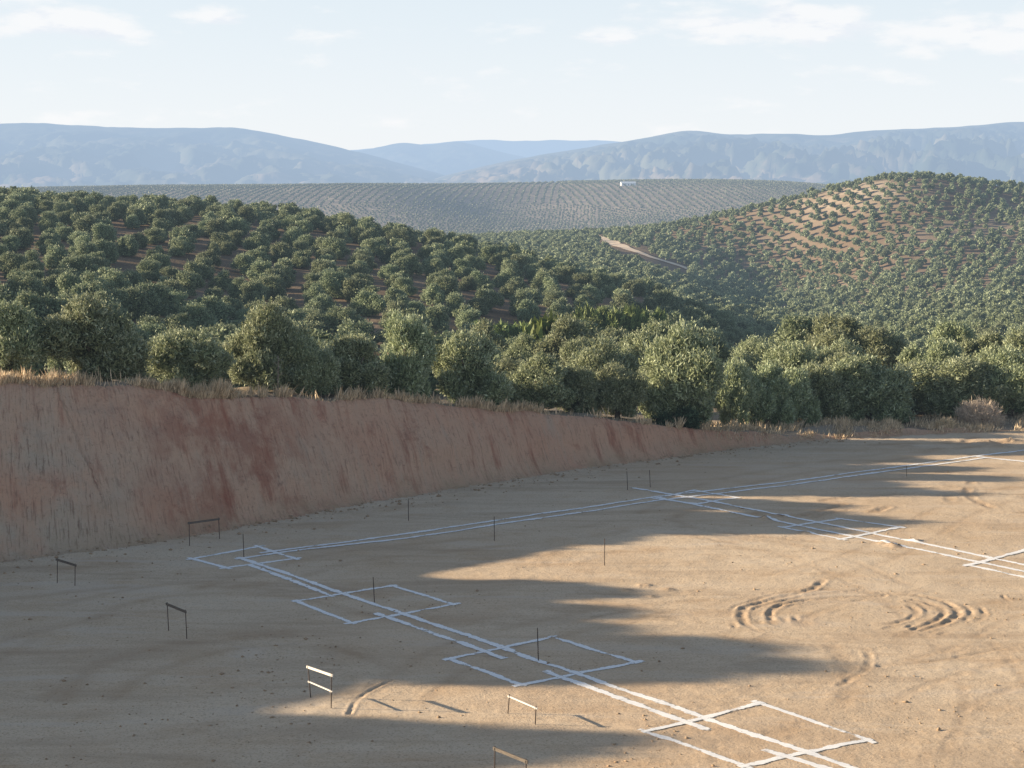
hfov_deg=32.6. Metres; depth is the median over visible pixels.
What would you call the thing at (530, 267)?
olive tree
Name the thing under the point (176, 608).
batter board
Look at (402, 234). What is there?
olive tree
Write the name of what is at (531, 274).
olive tree
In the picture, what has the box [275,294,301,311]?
olive tree
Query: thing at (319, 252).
olive tree
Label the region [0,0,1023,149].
sky
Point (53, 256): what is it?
olive tree
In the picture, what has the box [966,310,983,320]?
olive tree
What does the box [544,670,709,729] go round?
wall line
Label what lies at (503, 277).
olive tree
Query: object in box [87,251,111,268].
olive tree
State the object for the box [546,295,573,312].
olive tree
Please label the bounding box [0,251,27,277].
olive tree
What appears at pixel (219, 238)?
olive tree
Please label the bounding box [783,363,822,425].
olive tree
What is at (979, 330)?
olive tree
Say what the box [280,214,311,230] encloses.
olive tree
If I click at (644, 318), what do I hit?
cane clump
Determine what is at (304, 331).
olive tree
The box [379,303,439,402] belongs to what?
olive tree
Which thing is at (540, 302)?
olive tree
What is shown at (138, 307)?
olive tree
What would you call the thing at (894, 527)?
footing outline
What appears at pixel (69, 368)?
olive tree
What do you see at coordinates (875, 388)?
olive tree
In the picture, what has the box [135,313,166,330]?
olive tree
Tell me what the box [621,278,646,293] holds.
olive tree
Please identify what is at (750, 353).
olive tree
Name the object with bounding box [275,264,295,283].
olive tree
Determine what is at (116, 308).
olive tree
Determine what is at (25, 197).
olive tree
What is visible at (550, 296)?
olive tree
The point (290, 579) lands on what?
wall line
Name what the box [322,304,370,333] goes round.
olive tree
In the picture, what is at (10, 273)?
olive tree
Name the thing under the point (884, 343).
olive tree
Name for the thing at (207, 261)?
olive tree
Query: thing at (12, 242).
olive tree
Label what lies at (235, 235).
olive tree
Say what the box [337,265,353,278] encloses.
olive tree
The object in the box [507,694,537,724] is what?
batter board
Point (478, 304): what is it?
olive tree
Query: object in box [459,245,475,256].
olive tree
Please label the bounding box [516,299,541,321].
olive tree
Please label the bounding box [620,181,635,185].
farm building
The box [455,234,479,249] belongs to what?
olive tree
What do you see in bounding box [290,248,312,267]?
olive tree
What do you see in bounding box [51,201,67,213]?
olive tree
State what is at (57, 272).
olive tree
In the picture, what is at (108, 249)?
olive tree
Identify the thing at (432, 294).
olive tree
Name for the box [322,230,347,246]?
olive tree
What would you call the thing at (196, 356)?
olive tree
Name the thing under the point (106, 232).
olive tree
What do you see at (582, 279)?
olive tree
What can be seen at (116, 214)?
olive tree
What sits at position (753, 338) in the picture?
olive tree
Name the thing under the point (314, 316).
olive tree
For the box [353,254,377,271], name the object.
olive tree
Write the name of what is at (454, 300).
olive tree
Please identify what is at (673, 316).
olive tree
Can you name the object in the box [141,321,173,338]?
olive tree
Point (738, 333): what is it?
olive tree
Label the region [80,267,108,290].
olive tree
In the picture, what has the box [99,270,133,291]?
olive tree
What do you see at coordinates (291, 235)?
olive tree
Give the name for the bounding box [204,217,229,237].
olive tree
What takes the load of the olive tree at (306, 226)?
on the hillside
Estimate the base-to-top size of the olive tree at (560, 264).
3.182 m
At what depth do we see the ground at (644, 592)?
52.90 m
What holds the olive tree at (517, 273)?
on the hillside
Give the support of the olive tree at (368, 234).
on the hillside
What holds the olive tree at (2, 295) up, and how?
on the hillside
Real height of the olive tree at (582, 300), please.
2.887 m
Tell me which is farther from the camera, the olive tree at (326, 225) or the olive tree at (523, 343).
the olive tree at (326, 225)
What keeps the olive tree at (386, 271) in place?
on the hillside
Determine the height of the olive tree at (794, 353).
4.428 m
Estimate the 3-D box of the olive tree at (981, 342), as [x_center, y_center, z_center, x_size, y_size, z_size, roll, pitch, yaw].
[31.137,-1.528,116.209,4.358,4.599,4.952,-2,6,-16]
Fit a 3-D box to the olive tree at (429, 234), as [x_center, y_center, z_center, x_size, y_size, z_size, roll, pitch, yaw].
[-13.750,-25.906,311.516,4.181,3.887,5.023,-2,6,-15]
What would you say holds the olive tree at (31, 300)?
on the hillside
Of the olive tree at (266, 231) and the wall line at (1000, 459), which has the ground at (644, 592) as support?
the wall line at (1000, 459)
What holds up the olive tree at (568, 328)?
on the hillside
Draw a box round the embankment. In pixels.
[0,383,1008,561]
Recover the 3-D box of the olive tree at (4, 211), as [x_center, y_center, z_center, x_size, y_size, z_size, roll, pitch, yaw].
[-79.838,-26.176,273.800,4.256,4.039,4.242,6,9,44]
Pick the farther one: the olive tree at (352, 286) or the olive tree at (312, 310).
the olive tree at (352, 286)
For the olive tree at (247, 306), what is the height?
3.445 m
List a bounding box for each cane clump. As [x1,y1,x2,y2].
[470,319,531,340]
[553,313,605,333]
[571,302,649,335]
[636,306,673,330]
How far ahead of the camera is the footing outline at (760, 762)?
42.01 m
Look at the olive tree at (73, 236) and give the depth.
246.12 m
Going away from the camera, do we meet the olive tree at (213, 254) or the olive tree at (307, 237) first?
the olive tree at (213, 254)
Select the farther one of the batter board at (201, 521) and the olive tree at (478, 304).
the olive tree at (478, 304)
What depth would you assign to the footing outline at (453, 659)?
48.89 m
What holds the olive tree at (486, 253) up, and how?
on the hillside
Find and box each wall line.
[234,457,983,558]
[236,557,857,767]
[247,564,333,596]
[259,450,1021,552]
[373,612,508,658]
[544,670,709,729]
[632,487,1023,565]
[655,497,1023,571]
[761,749,831,767]
[975,456,1023,461]
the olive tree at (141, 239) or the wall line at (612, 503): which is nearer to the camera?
the wall line at (612, 503)
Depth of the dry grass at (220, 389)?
81.25 m
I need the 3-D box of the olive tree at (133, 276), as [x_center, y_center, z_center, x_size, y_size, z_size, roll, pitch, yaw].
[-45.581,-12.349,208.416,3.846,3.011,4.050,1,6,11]
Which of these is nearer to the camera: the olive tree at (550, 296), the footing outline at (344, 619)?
the footing outline at (344, 619)
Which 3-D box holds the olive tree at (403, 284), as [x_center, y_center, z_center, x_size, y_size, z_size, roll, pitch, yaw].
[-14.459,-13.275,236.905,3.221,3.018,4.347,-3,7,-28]
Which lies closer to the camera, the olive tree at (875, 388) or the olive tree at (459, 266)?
the olive tree at (875, 388)
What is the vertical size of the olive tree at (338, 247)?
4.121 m
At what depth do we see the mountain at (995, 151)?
8955.43 m
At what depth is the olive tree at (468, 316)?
212.26 m
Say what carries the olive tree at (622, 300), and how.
on the hillside
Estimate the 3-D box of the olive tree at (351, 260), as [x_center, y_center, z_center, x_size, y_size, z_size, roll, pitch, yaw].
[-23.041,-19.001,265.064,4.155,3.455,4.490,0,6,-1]
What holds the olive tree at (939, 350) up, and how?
on the hillside
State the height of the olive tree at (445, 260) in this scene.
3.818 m
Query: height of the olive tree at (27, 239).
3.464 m
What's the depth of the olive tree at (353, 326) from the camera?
172.45 m
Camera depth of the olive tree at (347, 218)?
319.22 m
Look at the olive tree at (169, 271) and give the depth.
219.65 m
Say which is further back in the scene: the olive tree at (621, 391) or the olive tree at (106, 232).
the olive tree at (106, 232)
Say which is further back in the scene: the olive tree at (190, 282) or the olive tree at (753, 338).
the olive tree at (190, 282)
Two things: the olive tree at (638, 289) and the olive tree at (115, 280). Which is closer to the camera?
the olive tree at (115, 280)
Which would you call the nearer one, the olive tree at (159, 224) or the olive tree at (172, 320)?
the olive tree at (172, 320)
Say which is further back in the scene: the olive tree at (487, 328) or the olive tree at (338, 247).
the olive tree at (338, 247)
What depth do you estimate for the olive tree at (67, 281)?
175.85 m
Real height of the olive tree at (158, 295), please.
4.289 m
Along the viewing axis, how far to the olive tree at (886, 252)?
672.35 m
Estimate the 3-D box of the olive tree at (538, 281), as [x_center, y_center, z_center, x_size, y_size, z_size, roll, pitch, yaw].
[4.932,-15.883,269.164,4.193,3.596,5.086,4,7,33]
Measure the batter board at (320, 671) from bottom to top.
1.075 m
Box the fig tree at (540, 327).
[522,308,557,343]
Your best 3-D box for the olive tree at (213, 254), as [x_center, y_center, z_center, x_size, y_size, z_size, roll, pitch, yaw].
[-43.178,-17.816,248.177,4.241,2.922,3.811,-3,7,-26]
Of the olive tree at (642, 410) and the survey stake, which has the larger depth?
the olive tree at (642, 410)
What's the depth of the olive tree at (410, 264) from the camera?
261.24 m
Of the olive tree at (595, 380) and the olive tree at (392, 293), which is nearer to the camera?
the olive tree at (595, 380)
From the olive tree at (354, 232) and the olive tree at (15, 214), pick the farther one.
the olive tree at (354, 232)
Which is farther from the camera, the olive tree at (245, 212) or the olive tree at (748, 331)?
the olive tree at (245, 212)
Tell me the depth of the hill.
2169.92 m
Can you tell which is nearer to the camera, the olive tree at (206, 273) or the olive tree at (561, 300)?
the olive tree at (206, 273)
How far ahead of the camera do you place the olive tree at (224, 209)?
307.74 m
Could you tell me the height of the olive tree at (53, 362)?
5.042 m
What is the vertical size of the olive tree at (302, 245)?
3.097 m
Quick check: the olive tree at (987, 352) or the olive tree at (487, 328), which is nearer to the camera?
the olive tree at (987, 352)
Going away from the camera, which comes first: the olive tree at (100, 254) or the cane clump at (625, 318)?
the cane clump at (625, 318)
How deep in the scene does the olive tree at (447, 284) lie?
235.84 m
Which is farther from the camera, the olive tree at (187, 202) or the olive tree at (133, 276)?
the olive tree at (187, 202)
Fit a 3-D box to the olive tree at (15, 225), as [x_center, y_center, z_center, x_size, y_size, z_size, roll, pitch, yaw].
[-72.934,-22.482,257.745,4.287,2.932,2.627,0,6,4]
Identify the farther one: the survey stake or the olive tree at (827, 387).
the olive tree at (827, 387)
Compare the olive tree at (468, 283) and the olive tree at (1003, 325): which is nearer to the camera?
the olive tree at (468, 283)
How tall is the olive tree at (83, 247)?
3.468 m
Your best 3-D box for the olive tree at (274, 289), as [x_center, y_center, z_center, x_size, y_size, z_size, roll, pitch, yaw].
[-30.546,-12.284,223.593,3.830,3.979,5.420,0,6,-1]
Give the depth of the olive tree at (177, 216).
294.79 m
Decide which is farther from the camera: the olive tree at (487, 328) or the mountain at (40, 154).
the mountain at (40, 154)
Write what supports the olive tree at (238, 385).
on the hillside
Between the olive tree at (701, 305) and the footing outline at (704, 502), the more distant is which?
the olive tree at (701, 305)
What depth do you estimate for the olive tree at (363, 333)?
115.22 m
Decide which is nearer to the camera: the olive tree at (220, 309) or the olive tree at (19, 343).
the olive tree at (19, 343)
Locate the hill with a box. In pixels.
[36,182,821,232]
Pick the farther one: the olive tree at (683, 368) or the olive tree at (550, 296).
the olive tree at (550, 296)
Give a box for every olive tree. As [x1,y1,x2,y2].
[0,204,9,222]
[0,234,20,251]
[0,242,9,266]
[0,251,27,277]
[0,272,53,302]
[0,287,10,302]
[0,294,54,374]
[0,301,49,376]
[1,200,20,214]
[1,207,26,224]
[2,227,35,249]
[4,222,27,235]
[6,267,41,285]
[11,191,30,202]
[14,286,65,321]
[16,217,34,233]
[17,205,38,223]
[19,260,44,271]
[22,269,44,279]
[23,247,46,270]
[33,233,60,248]
[35,286,157,380]
[37,210,59,231]
[38,199,53,211]
[38,239,64,254]
[41,274,57,294]
[42,243,70,268]
[43,311,144,382]
[49,267,81,282]
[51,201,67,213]
[51,269,83,297]
[55,225,71,240]
[56,208,75,225]
[56,253,99,278]
[63,328,133,380]
[66,232,90,254]
[67,212,95,234]
[67,230,91,246]
[68,195,90,213]
[68,278,103,299]
[69,240,100,255]
[77,194,95,212]
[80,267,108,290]
[86,202,110,218]
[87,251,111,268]
[91,222,117,242]
[91,256,106,275]
[92,237,119,263]
[93,210,110,222]
[94,287,129,316]
[95,298,128,320]
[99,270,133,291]
[105,287,130,311]
[106,206,121,220]
[112,201,127,216]
[115,234,138,256]
[117,284,153,321]
[122,205,147,224]
[122,269,144,287]
[124,214,140,228]
[128,333,160,380]
[132,232,148,248]
[135,280,179,316]
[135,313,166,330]
[137,258,161,281]
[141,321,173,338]
[142,226,167,244]
[144,325,236,387]
[146,321,195,382]
[147,208,176,226]
[150,253,171,272]
[152,220,168,233]
[157,277,188,298]
[158,266,177,281]
[162,289,191,315]
[162,312,193,333]
[167,208,188,226]
[168,226,198,242]
[168,238,189,256]
[174,199,194,215]
[176,206,193,219]
[176,269,206,297]
[178,299,218,330]
[181,224,204,238]
[183,259,213,279]
[186,195,205,214]
[192,248,221,266]
[194,255,216,279]
[197,218,210,235]
[198,205,221,216]
[198,319,235,334]
[201,292,235,325]
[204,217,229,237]
[204,286,226,301]
[206,232,232,247]
[207,268,232,290]
[208,242,221,255]
[215,205,234,218]
[215,339,236,386]
[219,241,237,254]
[222,295,243,315]
[222,295,303,390]
[222,343,248,387]
[225,217,251,235]
[227,230,243,245]
[227,275,247,299]
[230,252,255,274]
[231,305,255,323]
[235,204,257,222]
[238,278,267,304]
[242,233,270,250]
[243,300,262,309]
[245,249,270,262]
[246,259,272,279]
[253,226,274,242]
[256,218,272,229]
[258,206,277,213]
[259,273,287,301]
[264,267,291,288]
[270,240,295,261]
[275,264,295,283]
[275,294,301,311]
[278,320,330,388]
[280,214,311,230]
[280,227,301,245]
[283,205,302,215]
[287,219,313,233]
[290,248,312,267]
[290,332,342,395]
[291,240,313,256]
[292,233,317,249]
[298,318,325,333]
[300,306,323,318]
[301,272,324,291]
[301,298,325,314]
[302,215,321,230]
[302,282,325,303]
[304,310,330,332]
[309,257,337,273]
[310,236,323,252]
[311,294,338,314]
[314,248,337,263]
[315,339,332,350]
[316,253,333,260]
[316,269,348,298]
[319,215,338,232]
[320,236,350,258]
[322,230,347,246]
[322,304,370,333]
[323,329,391,396]
[331,331,382,354]
[334,315,376,342]
[337,211,357,227]
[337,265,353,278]
[341,276,369,301]
[342,263,368,274]
[347,226,365,242]
[347,248,368,264]
[347,288,386,315]
[352,273,374,285]
[353,236,377,258]
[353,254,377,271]
[357,227,380,245]
[358,216,371,227]
[369,236,388,256]
[373,317,388,343]
[377,245,404,263]
[377,263,398,279]
[378,225,393,242]
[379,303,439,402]
[381,299,408,318]
[383,272,403,288]
[383,287,409,306]
[386,227,418,246]
[390,276,418,295]
[392,253,423,275]
[399,247,412,254]
[405,300,425,317]
[405,312,429,326]
[415,244,438,261]
[419,283,446,305]
[421,303,451,331]
[422,228,445,245]
[423,256,443,276]
[424,268,459,287]
[427,237,443,245]
[429,248,451,267]
[431,326,517,405]
[433,274,461,301]
[444,291,472,316]
[445,245,466,265]
[451,257,470,276]
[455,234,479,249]
[455,308,481,327]
[456,317,510,353]
[458,275,477,290]
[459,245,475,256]
[460,266,477,281]
[465,254,486,271]
[466,297,488,314]
[470,269,494,289]
[474,288,504,309]
[477,244,498,262]
[488,251,510,265]
[490,355,524,377]
[491,266,514,287]
[498,263,524,281]
[498,280,520,297]
[500,330,540,362]
[503,348,580,410]
[508,287,534,315]
[511,252,529,270]
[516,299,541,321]
[522,263,540,277]
[525,287,543,304]
[526,267,537,282]
[529,311,603,366]
[530,270,552,289]
[532,266,557,282]
[538,275,561,291]
[540,313,601,341]
[542,284,562,298]
[542,289,567,306]
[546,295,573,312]
[546,300,575,316]
[551,262,568,268]
[555,334,595,368]
[556,265,579,283]
[557,363,600,414]
[561,331,643,382]
[565,283,581,296]
[567,271,597,288]
[570,289,598,304]
[573,294,596,308]
[576,283,607,303]
[586,369,605,415]
[591,271,614,290]
[591,358,651,417]
[596,326,629,343]
[599,283,615,297]
[607,290,648,310]
[609,273,622,286]
[615,315,672,366]
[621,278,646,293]
[630,283,646,296]
[637,367,651,418]
[638,314,731,423]
[641,296,657,311]
[644,288,677,308]
[647,282,668,296]
[653,305,671,313]
[666,310,686,324]
[680,305,706,322]
[689,300,706,312]
[692,326,733,362]
[710,356,766,424]
[712,308,736,323]
[718,318,736,330]
[723,325,744,344]
[724,330,736,343]
[729,334,773,360]
[733,339,770,371]
[736,336,759,346]
[741,328,753,337]
[747,358,798,426]
[752,338,818,371]
[765,311,819,351]
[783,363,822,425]
[803,309,863,355]
[803,360,854,421]
[813,334,872,367]
[821,345,857,370]
[827,353,922,422]
[853,322,910,368]
[880,249,891,256]
[884,358,936,411]
[893,336,972,367]
[894,330,906,341]
[904,319,917,330]
[904,351,1008,417]
[912,258,923,267]
[921,315,978,356]
[950,313,966,322]
[958,327,1004,358]
[958,341,1016,414]
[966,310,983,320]
[973,324,998,335]
[977,341,1023,415]
[996,320,1006,335]
[1000,322,1023,356]
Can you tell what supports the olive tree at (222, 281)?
on the hillside
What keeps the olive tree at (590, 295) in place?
on the hillside
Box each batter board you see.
[56,558,76,582]
[166,602,186,638]
[188,518,219,545]
[306,665,332,707]
[493,746,527,767]
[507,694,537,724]
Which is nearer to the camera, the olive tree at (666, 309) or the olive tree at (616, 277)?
the olive tree at (666, 309)
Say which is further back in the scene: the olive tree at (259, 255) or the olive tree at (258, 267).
the olive tree at (259, 255)
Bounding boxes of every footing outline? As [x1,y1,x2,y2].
[186,545,300,568]
[291,584,460,623]
[442,635,642,686]
[637,700,876,767]
[653,490,740,503]
[777,518,905,539]
[962,549,1023,577]
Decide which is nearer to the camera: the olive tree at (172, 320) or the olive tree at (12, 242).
the olive tree at (172, 320)
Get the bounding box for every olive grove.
[0,170,1023,395]
[3,178,826,234]
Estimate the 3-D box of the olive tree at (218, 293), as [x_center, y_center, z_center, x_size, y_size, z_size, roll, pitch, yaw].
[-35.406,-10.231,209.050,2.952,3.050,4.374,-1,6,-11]
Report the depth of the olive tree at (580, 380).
88.27 m
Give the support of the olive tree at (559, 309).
on the hillside
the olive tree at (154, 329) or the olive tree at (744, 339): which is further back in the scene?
the olive tree at (744, 339)
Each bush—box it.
[650,403,702,428]
[954,392,1006,426]
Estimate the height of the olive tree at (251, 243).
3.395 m
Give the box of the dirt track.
[601,236,686,268]
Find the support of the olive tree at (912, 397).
on the hillside
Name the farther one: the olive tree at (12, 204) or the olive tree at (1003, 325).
the olive tree at (1003, 325)
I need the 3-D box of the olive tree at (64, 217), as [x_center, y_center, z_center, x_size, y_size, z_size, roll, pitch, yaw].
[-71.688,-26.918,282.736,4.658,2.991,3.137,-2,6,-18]
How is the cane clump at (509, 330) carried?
on the hillside
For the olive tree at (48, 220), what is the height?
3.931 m
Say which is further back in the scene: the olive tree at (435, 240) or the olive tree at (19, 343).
the olive tree at (435, 240)
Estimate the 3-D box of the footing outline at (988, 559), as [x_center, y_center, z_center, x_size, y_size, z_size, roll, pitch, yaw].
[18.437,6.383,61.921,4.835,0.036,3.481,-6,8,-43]
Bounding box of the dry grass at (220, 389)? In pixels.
[0,364,1023,439]
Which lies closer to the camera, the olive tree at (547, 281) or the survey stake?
the survey stake
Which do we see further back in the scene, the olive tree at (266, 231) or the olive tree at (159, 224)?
the olive tree at (266, 231)
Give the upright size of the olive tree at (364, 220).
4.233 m
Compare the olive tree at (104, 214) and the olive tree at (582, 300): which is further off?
the olive tree at (104, 214)
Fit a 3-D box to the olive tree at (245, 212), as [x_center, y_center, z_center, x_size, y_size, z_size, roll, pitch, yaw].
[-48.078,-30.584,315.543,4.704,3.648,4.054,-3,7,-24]
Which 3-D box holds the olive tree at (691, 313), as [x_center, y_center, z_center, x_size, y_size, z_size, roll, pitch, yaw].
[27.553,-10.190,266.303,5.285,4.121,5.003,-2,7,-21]
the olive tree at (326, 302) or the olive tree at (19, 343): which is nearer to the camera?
the olive tree at (19, 343)
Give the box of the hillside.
[0,178,1023,435]
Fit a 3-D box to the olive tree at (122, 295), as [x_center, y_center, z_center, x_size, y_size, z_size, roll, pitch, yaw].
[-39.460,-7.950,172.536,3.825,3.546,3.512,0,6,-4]
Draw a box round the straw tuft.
[932,415,957,427]
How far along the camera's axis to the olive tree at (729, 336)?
264.85 m
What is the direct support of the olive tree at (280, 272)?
on the hillside
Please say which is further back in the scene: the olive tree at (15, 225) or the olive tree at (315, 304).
the olive tree at (15, 225)
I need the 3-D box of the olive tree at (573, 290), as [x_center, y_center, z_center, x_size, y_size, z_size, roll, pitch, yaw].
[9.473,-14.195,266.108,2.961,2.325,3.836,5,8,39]
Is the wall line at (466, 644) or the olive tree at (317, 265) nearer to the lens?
the wall line at (466, 644)
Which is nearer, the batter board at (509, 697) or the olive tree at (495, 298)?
the batter board at (509, 697)
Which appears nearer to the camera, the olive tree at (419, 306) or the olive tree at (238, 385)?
the olive tree at (238, 385)
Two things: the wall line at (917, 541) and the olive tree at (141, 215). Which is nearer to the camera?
the wall line at (917, 541)
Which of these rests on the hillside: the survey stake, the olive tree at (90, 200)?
the olive tree at (90, 200)
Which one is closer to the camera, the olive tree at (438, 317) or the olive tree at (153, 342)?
the olive tree at (153, 342)
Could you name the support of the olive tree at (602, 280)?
on the hillside
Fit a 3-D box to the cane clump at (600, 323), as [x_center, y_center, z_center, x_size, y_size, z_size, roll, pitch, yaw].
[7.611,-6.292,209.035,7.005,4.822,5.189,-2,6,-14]
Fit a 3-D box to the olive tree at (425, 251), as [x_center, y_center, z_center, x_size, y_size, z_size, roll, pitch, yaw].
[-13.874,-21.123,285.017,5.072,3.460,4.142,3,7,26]
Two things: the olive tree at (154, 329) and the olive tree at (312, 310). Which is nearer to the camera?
the olive tree at (154, 329)
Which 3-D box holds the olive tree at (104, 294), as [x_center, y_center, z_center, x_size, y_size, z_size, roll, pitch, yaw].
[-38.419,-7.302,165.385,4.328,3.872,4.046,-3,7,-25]
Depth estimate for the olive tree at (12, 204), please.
294.27 m
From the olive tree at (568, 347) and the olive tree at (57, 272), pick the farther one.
the olive tree at (57, 272)
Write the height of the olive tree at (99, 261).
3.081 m
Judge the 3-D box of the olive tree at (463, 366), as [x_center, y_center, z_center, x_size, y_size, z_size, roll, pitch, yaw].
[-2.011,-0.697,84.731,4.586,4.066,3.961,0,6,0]
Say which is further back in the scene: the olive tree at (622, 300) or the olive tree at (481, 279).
the olive tree at (481, 279)
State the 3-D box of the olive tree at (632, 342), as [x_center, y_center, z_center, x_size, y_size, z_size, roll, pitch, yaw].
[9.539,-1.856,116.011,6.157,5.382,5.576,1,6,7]
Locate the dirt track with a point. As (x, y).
(616, 244)
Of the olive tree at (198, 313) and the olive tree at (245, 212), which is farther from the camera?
the olive tree at (245, 212)
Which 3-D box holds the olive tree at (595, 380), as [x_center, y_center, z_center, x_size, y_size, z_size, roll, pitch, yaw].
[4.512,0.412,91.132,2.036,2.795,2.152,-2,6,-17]
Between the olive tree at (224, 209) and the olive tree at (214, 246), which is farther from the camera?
the olive tree at (224, 209)
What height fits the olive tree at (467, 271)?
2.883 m
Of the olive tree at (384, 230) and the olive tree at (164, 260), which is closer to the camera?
the olive tree at (164, 260)
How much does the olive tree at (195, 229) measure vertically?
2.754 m
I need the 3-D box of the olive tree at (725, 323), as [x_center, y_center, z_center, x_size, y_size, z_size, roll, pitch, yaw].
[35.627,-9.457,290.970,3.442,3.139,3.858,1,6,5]
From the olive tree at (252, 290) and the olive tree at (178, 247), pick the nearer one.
the olive tree at (252, 290)
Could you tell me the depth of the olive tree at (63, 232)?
259.07 m
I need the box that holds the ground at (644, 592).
[0,430,1023,767]
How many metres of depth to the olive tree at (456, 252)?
284.15 m
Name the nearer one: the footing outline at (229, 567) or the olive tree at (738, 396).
the footing outline at (229, 567)
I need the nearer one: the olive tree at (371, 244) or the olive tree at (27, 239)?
the olive tree at (27, 239)
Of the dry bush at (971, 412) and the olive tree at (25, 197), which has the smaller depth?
the dry bush at (971, 412)
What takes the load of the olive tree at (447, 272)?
on the hillside
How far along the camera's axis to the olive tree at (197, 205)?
324.48 m
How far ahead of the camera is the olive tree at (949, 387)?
102.09 m
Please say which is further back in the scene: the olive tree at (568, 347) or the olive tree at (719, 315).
the olive tree at (719, 315)
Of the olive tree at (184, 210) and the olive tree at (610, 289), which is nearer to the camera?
the olive tree at (610, 289)
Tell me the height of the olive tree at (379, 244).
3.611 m
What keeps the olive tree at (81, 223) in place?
on the hillside
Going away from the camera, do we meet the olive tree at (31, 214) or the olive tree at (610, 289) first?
the olive tree at (610, 289)
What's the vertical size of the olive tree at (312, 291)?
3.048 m
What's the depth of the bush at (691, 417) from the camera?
89.96 m
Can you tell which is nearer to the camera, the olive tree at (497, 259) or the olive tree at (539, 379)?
the olive tree at (539, 379)
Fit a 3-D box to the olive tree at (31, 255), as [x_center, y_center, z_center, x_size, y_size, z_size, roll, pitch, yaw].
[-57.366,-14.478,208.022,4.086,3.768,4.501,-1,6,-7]
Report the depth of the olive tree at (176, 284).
202.42 m
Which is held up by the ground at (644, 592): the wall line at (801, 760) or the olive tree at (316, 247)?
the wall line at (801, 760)
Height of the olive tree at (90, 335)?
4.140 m
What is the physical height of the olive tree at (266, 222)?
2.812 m
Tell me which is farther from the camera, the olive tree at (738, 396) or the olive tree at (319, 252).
the olive tree at (319, 252)
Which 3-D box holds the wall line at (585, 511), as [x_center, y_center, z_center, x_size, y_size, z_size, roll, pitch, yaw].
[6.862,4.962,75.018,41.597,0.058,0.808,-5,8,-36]
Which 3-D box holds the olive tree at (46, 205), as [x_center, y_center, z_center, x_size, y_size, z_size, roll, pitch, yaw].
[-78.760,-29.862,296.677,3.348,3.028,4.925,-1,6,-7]
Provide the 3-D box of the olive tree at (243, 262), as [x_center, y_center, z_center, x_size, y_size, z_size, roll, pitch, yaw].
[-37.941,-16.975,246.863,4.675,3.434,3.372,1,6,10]
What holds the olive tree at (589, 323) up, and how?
on the hillside
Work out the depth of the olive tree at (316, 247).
277.29 m
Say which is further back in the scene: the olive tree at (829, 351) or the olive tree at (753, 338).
the olive tree at (753, 338)
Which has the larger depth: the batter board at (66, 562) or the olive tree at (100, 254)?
the olive tree at (100, 254)
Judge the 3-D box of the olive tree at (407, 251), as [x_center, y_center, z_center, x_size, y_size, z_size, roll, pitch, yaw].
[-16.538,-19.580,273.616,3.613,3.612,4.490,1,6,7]
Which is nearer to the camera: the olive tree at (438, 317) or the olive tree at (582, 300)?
the olive tree at (438, 317)
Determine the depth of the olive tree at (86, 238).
237.84 m
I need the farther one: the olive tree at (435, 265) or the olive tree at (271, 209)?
the olive tree at (271, 209)
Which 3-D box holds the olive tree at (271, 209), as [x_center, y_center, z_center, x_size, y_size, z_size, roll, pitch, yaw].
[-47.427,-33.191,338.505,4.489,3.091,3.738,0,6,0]
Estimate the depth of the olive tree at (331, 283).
226.49 m
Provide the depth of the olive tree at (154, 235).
265.93 m
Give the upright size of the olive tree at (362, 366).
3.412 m
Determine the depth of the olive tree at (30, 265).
194.19 m
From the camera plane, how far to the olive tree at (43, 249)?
239.71 m
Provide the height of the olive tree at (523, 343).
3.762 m
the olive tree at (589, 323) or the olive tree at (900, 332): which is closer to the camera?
the olive tree at (589, 323)
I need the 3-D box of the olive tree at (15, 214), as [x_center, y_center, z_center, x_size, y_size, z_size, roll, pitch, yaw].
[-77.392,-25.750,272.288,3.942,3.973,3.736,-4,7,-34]
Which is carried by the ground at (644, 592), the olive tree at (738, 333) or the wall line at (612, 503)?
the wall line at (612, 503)
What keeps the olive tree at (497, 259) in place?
on the hillside
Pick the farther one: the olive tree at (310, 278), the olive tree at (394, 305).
the olive tree at (310, 278)
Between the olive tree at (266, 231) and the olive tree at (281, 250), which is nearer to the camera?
the olive tree at (281, 250)
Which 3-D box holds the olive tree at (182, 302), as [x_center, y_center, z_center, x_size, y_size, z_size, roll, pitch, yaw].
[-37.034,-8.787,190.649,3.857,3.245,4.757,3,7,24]
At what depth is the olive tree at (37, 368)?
93.41 m
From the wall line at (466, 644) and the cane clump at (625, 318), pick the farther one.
the cane clump at (625, 318)
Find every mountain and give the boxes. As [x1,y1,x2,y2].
[0,123,444,187]
[350,140,617,156]
[356,142,526,174]
[431,122,1023,185]
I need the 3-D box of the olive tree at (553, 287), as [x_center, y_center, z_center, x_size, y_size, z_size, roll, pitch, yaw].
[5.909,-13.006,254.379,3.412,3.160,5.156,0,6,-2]
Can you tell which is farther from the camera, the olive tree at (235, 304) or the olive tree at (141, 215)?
the olive tree at (141, 215)
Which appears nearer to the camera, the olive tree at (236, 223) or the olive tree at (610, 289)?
the olive tree at (610, 289)
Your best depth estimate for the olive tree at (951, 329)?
124.32 m

